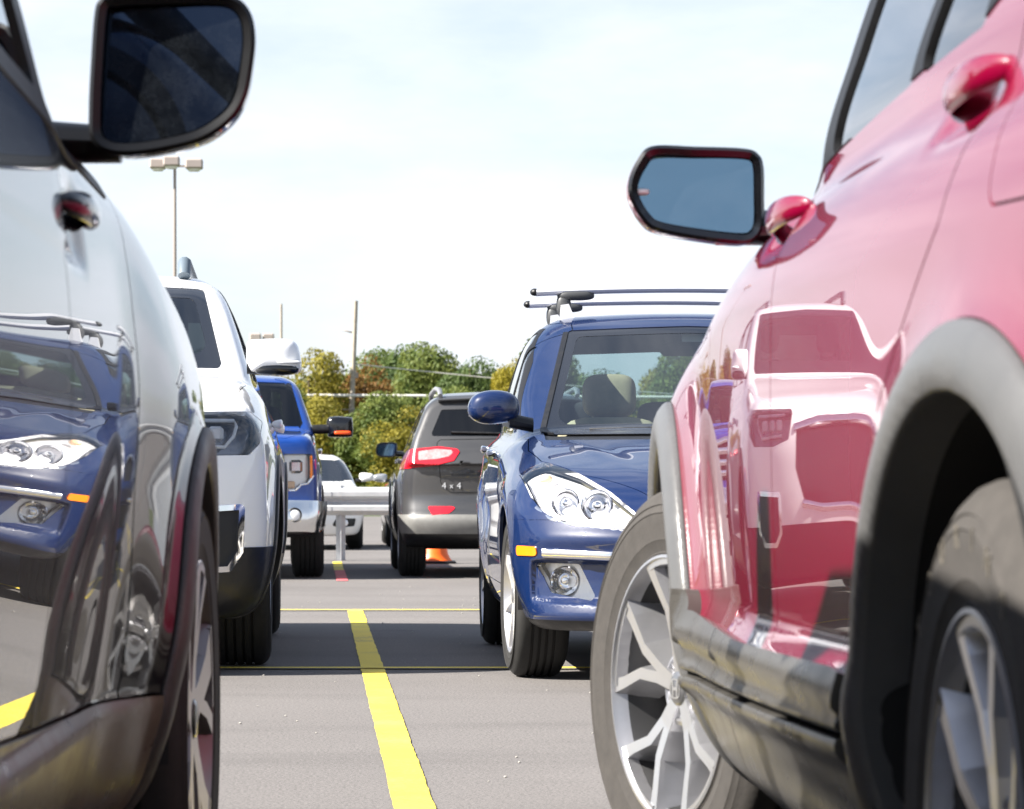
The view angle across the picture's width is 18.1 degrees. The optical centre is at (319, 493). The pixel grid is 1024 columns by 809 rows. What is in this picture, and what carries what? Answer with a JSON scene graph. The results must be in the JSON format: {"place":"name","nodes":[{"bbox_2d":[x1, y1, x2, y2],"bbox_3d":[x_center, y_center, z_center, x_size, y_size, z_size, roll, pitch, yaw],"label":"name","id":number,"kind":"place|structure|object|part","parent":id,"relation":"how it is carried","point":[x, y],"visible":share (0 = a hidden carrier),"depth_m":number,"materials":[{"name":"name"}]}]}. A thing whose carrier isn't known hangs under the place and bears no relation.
{"place":"outdoors","nodes":[
{"label":"outdoors","id":0,"kind":"place"},
{"bbox_2d":[218,516,610,808],"bbox_3d":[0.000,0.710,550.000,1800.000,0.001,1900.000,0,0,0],"label":"ground","id":1,"kind":"structure","parent":0,"point":[471,732],"depth_m":10.68,"materials":[{"name":"grey asphalt"}]},
{"bbox_2d":[0,0,256,808],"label":"parked wagon","id":2,"kind":"object","parent":1,"relation":"on","point":[109,612],"visible":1,"depth_m":4.10,"materials":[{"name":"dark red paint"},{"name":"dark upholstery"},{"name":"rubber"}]},
{"bbox_3d":[-0.525,-0.649,2.997,0.383,0.407,1.060,0,0,2],"label":"window","id":3,"kind":"part","parent":2,"relation":"part of","materials":[{"name":"black glass"}]},
{"bbox_3d":[-0.504,-0.316,2.973,0.432,1.163,1.253,0,0,2],"label":"door","id":4,"kind":"part","parent":2,"relation":"part of","materials":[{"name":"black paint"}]},
{"bbox_3d":[-0.370,-0.102,3.999,0.224,0.774,0.832,0,0,2],"label":"door","id":5,"kind":"part","parent":2,"relation":"part of","materials":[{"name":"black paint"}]},
{"bbox_2d":[159,257,301,663],"bbox_3d":[-1.140,-0.210,14.816,2.120,1.840,4.954,0,0,0],"label":"parked suv","id":6,"kind":"object","parent":1,"relation":"on","point":[242,425],"visible":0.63,"depth_m":13.02,"materials":[{"name":"white paint"}]},
{"bbox_3d":[-1.140,-0.737,16.978,1.320,0.376,0.293,0,0,0],"label":"rear window","id":7,"kind":"part","parent":6,"relation":"part of","materials":[{"name":"grey glass"}]},
{"bbox_3d":[-0.416,-0.342,14.472,0.455,1.264,1.060,0,0,0],"label":"door","id":8,"kind":"part","parent":6,"relation":"part of","materials":[{"name":"white paint"}]},
{"bbox_3d":[-0.391,-0.739,15.512,0.144,0.398,1.003,0,0,0],"label":"window","id":9,"kind":"part","parent":6,"relation":"part of","materials":[{"name":"black glass"}]},
{"bbox_3d":[-0.349,-0.340,15.482,0.350,1.260,1.073,0,0,0],"label":"door","id":10,"kind":"part","parent":6,"relation":"part of","materials":[{"name":"white paint"}]},
{"bbox_2d":[255,375,352,576],"bbox_3d":[-1.000,-0.190,29.275,2.585,1.800,5.849,0,0,0],"label":"parked pickup","id":11,"kind":"object","parent":1,"relation":"on","point":[301,452],"visible":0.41,"depth_m":26.97,"materials":[{"name":"blue paint"}]},
{"bbox_3d":[-1.000,-0.809,30.312,1.347,0.320,0.084,0,0,0],"label":"rear window","id":12,"kind":"part","parent":11,"relation":"part of","materials":[{"name":"black glass"}]},
{"bbox_3d":[-0.203,-0.390,28.585,0.396,1.280,1.030,0,0,0],"label":"door","id":13,"kind":"part","parent":11,"relation":"part of","materials":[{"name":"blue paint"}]},
{"bbox_2d":[333,562,343,569],"bbox_3d":[0.177,0.706,31.450,0.099,0.001,3.700,0,0,0],"label":"parking line","id":14,"kind":"object","parent":1,"relation":"on","point":[337,565],"visible":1,"depth_m":31.05,"materials":[{"name":"yellow paint"}]},
{"bbox_2d":[335,570,347,580],"bbox_3d":[0.182,0.706,27.800,0.098,0.001,3.600,0,0,0],"label":"parking line","id":15,"kind":"object","parent":1,"relation":"on","point":[340,575],"visible":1,"depth_m":27.63,"materials":[{"name":"red paint"}]},
{"bbox_2d":[319,454,373,548],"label":"parked car","id":16,"kind":"object","parent":1,"relation":"on","point":[335,471],"visible":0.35,"depth_m":41.47,"materials":[{"name":"white paint"}]},
{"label":"rear window","id":17,"kind":"part","parent":16,"relation":"part of","materials":[{"name":"grey glass"}]},
{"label":"window","id":18,"kind":"part","parent":16,"relation":"part of","materials":[{"name":"grey glass"}]},
{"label":"door","id":19,"kind":"part","parent":16,"relation":"part of","materials":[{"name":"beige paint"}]},
{"bbox_2d":[323,485,388,560],"bbox_3d":[0.060,0.310,34.014,28.120,0.800,0.205,0,0,0],"label":"guardrail","id":20,"kind":"object","parent":1,"relation":"on","point":[342,501],"visible":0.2,"depth_m":33.95,"materials":[{"name":"metal"}]},
{"bbox_2d":[281,609,478,609],"bbox_3d":[0.000,0.702,19.410,18.000,0.001,0.100,0,0,0],"label":"parking line","id":21,"kind":"object","parent":1,"relation":"on","point":[379,609],"visible":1,"depth_m":19.41,"materials":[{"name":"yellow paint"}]},
{"bbox_2d":[374,467,396,546],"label":"parked car","id":22,"kind":"object","parent":1,"relation":"on","point":[385,526],"visible":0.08,"depth_m":43.75,"materials":[{"name":"white metal"}]},
{"bbox_2d":[347,610,435,808],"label":"parking line","id":23,"kind":"object","parent":1,"relation":"on","point":[408,787],"visible":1,"depth_m":9.50,"materials":[{"name":"yellow paint"}]},
{"bbox_2d":[220,667,589,667],"bbox_3d":[0.000,0.702,12.945,18.000,0.001,0.090,0,0,0],"label":"parking line","id":24,"kind":"object","parent":1,"relation":"on","point":[382,667],"visible":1,"depth_m":12.93,"materials":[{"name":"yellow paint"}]},
{"bbox_2d":[426,549,455,563],"bbox_3d":[1.170,0.354,32.600,0.420,0.709,0.420,0,0,0],"label":"traffic cone","id":25,"kind":"object","parent":1,"relation":"on","point":[437,556],"visible":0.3,"depth_m":32.47,"materials":[{"name":"orange plastic"}]},
{"bbox_2d":[376,387,581,575],"bbox_3d":[1.600,-0.107,28.919,2.170,1.634,4.401,0,0,0],"label":"parked suv","id":26,"kind":"object","parent":1,"relation":"on","point":[434,482],"visible":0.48,"depth_m":26.89,"materials":[{"name":"grey paint"}]},
{"bbox_3d":[0.888,-0.255,29.204,0.431,1.130,0.936,0,0,0],"label":"door","id":27,"kind":"part","parent":26,"relation":"part of","materials":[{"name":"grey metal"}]},
{"bbox_3d":[0.824,-0.255,28.283,0.348,1.130,0.945,0,0,0],"label":"door","id":28,"kind":"part","parent":26,"relation":"part of","materials":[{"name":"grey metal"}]},
{"bbox_3d":[0.860,-0.609,28.276,0.164,0.357,0.882,0,0,0],"label":"window","id":29,"kind":"part","parent":26,"relation":"part of","materials":[{"name":"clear glass"}]},
{"bbox_3d":[1.600,-0.599,26.939,1.317,0.244,0.190,0,0,0],"label":"rear window","id":30,"kind":"part","parent":26,"relation":"part of","materials":[{"name":"black glass"}]},
{"bbox_2d":[467,285,729,676],"bbox_3d":[1.614,-0.118,13.785,2.000,1.657,4.570,0,0,1],"label":"parked hatchback","id":31,"kind":"object","parent":1,"relation":"on","point":[562,495],"visible":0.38,"depth_m":12.87,"materials":[{"name":"blue paint"}]},
{"bbox_3d":[0.852,-0.464,13.845,0.096,0.366,0.628,0,0,12],"label":"window","id":32,"kind":"part","parent":31,"relation":"part of","materials":[{"name":"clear glass"}]},
{"bbox_3d":[0.912,-0.518,14.563,0.139,0.410,0.950,0,0,1],"label":"window","id":33,"kind":"part","parent":31,"relation":"part of","materials":[{"name":"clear glass"}]},
{"bbox_3d":[0.906,-0.167,13.631,0.334,1.074,1.088,0,0,1],"label":"door","id":34,"kind":"part","parent":31,"relation":"part of","materials":[{"name":"blue paint"}]},
{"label":"door","id":35,"kind":"part","parent":31,"relation":"part of","materials":[{"name":"blue paint"}]},
{"bbox_2d":[590,0,1023,808],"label":"parked suv","id":36,"kind":"object","parent":1,"relation":"on","point":[810,592],"visible":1,"depth_m":3.69,"materials":[{"name":"red paint"}]},
{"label":"door","id":37,"kind":"part","parent":36,"relation":"part of","materials":[{"name":"paint"}]},
{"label":"window","id":38,"kind":"part","parent":36,"relation":"part of","materials":[{"name":"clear glass"}]},
{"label":"door","id":39,"kind":"part","parent":36,"relation":"part of","materials":[{"name":"paint"}]},
{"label":"window","id":40,"kind":"part","parent":36,"relation":"part of","materials":[{"name":"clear glass"}]},
{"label":"fuel door","id":41,"kind":"part","parent":36,"relation":"part of","materials":[{"name":"paint"}]},
{"bbox_2d":[239,586,593,781],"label":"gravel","id":42,"kind":"structure","parent":0,"point":[415,659],"depth_m":11.46,"materials":[{"name":"grey gravel"}]},
{"bbox_2d":[18,0,869,399],"label":"sky","id":43,"kind":"structure","parent":0,"point":[430,166],"materials":[{"name":"white"}]},
{"bbox_2d":[306,394,671,398],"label":"overhead wire","id":44,"kind":"object","parent":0,"point":[412,395],"visible":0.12,"depth_m":149.54,"materials":[{"name":"grey metal"}]},
{"label":"grass verge","id":45,"kind":"structure","parent":0,"visible":0},
{"bbox_2d":[149,156,202,276],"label":"light pole","id":46,"kind":"object","parent":45,"relation":"on","point":[173,163],"visible":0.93,"depth_m":109.81,"materials":[{"name":"grey metal"}]},
{"bbox_2d":[249,333,273,339],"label":"light pole","id":47,"kind":"object","parent":45,"relation":"on","point":[252,336],"visible":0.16,"depth_m":139.74,"materials":[{"name":"brown metal"}]},
{"bbox_2d":[280,304,281,376],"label":"utility pole","id":48,"kind":"object","parent":45,"relation":"on","point":[280,322],"visible":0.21,"depth_m":164.94,"materials":[{"name":"grey metal"}]},
{"bbox_2d":[297,385,323,414],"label":"broadleaf tree","id":49,"kind":"object","parent":45,"relation":"on","point":[304,395],"depth_m":141.83,"materials":[{"name":"green plant"}]},
{"bbox_2d":[292,370,342,390],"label":"broadleaf tree","id":50,"kind":"object","parent":45,"relation":"on","point":[311,377],"depth_m":221.31,"materials":[{"name":"green plant"}]},
{"bbox_2d":[295,347,358,417],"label":"broadleaf tree","id":51,"kind":"object","parent":45,"relation":"on","point":[326,380],"visible":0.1,"depth_m":150.04,"materials":[{"name":"green plant"}]},
{"bbox_2d":[304,395,371,486],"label":"broadleaf tree","id":52,"kind":"object","parent":45,"relation":"on","point":[316,417],"visible":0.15,"depth_m":138.81,"materials":[{"name":"green plant"}]},
{"bbox_2d":[342,301,357,414],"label":"utility pole","id":53,"kind":"object","parent":45,"relation":"on","point":[353,374],"visible":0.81,"depth_m":149.91,"materials":[{"name":"brown wood"}]},
{"bbox_2d":[356,364,672,394],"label":"overhead wire","id":54,"kind":"object","parent":53,"relation":"attached to","point":[481,377],"visible":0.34,"depth_m":151.19,"materials":[{"name":"grey metal"}]},
{"bbox_2d":[327,354,396,416],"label":"broadleaf tree","id":55,"kind":"object","parent":45,"relation":"on","point":[362,386],"visible":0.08,"depth_m":175.01,"materials":[{"name":"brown plant"}]},
{"bbox_2d":[342,349,396,388],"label":"broadleaf tree","id":56,"kind":"object","parent":45,"relation":"on","point":[375,355],"visible":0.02,"depth_m":205.09,"materials":[{"name":"green plant"}]},
{"bbox_2d":[325,390,417,486],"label":"broadleaf tree","id":57,"kind":"object","parent":45,"relation":"on","point":[369,416],"visible":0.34,"depth_m":137.26,"materials":[{"name":"green plant"}]},
{"bbox_2d":[340,343,414,390],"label":"broadleaf tree","id":58,"kind":"object","parent":45,"relation":"on","point":[392,357],"visible":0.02,"depth_m":179.84,"materials":[{"name":"green plant"}]},
{"bbox_2d":[359,405,420,486],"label":"broadleaf tree","id":59,"kind":"object","parent":45,"relation":"on","point":[399,436],"visible":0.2,"depth_m":135.20,"materials":[{"name":"green plant"}]},
{"bbox_2d":[359,340,460,423],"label":"broadleaf tree","id":60,"kind":"object","parent":45,"relation":"on","point":[420,382],"visible":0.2,"depth_m":166.98,"materials":[{"name":"green plant"}]},
{"bbox_2d":[420,385,474,408],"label":"broadleaf tree","id":61,"kind":"object","parent":45,"relation":"on","point":[457,390],"visible":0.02,"depth_m":140.12,"materials":[{"name":"green plant"}]},
{"bbox_2d":[434,355,500,397],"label":"broadleaf tree","id":62,"kind":"object","parent":45,"relation":"on","point":[473,383],"visible":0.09,"depth_m":159.35,"materials":[{"name":"green plant"}]},
{"bbox_2d":[490,358,518,391],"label":"broadleaf tree","id":63,"kind":"object","parent":45,"relation":"on","point":[502,381],"visible":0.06,"depth_m":149.34,"materials":[{"name":"yellow plant"}]},
{"bbox_2d":[513,338,581,398],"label":"broadleaf tree","id":64,"kind":"object","parent":45,"relation":"on","point":[571,370],"visible":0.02,"depth_m":154.08,"materials":[{"name":"green plant"}]},
{"bbox_2d":[569,372,586,384],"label":"broadleaf tree","id":65,"kind":"object","parent":45,"relation":"on","point":[580,375],"visible":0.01,"depth_m":206.50,"materials":[{"name":"green plant"}]},
{"bbox_2d":[574,368,640,415],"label":"broadleaf tree","id":66,"kind":"object","parent":45,"relation":"on","point":[580,382],"visible":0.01,"depth_m":166.38,"materials":[{"name":"green plant"}]},
{"bbox_2d":[627,369,657,417],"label":"broadleaf tree","id":67,"kind":"object","parent":45,"relation":"on","point":[648,379],"visible":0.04,"depth_m":165.82,"materials":[{"name":"green plant"}]},
{"bbox_2d":[639,354,692,405],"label":"broadleaf tree","id":68,"kind":"object","parent":45,"relation":"on","point":[664,381],"visible":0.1,"depth_m":159.91,"materials":[{"name":"green plant"}]}
]}

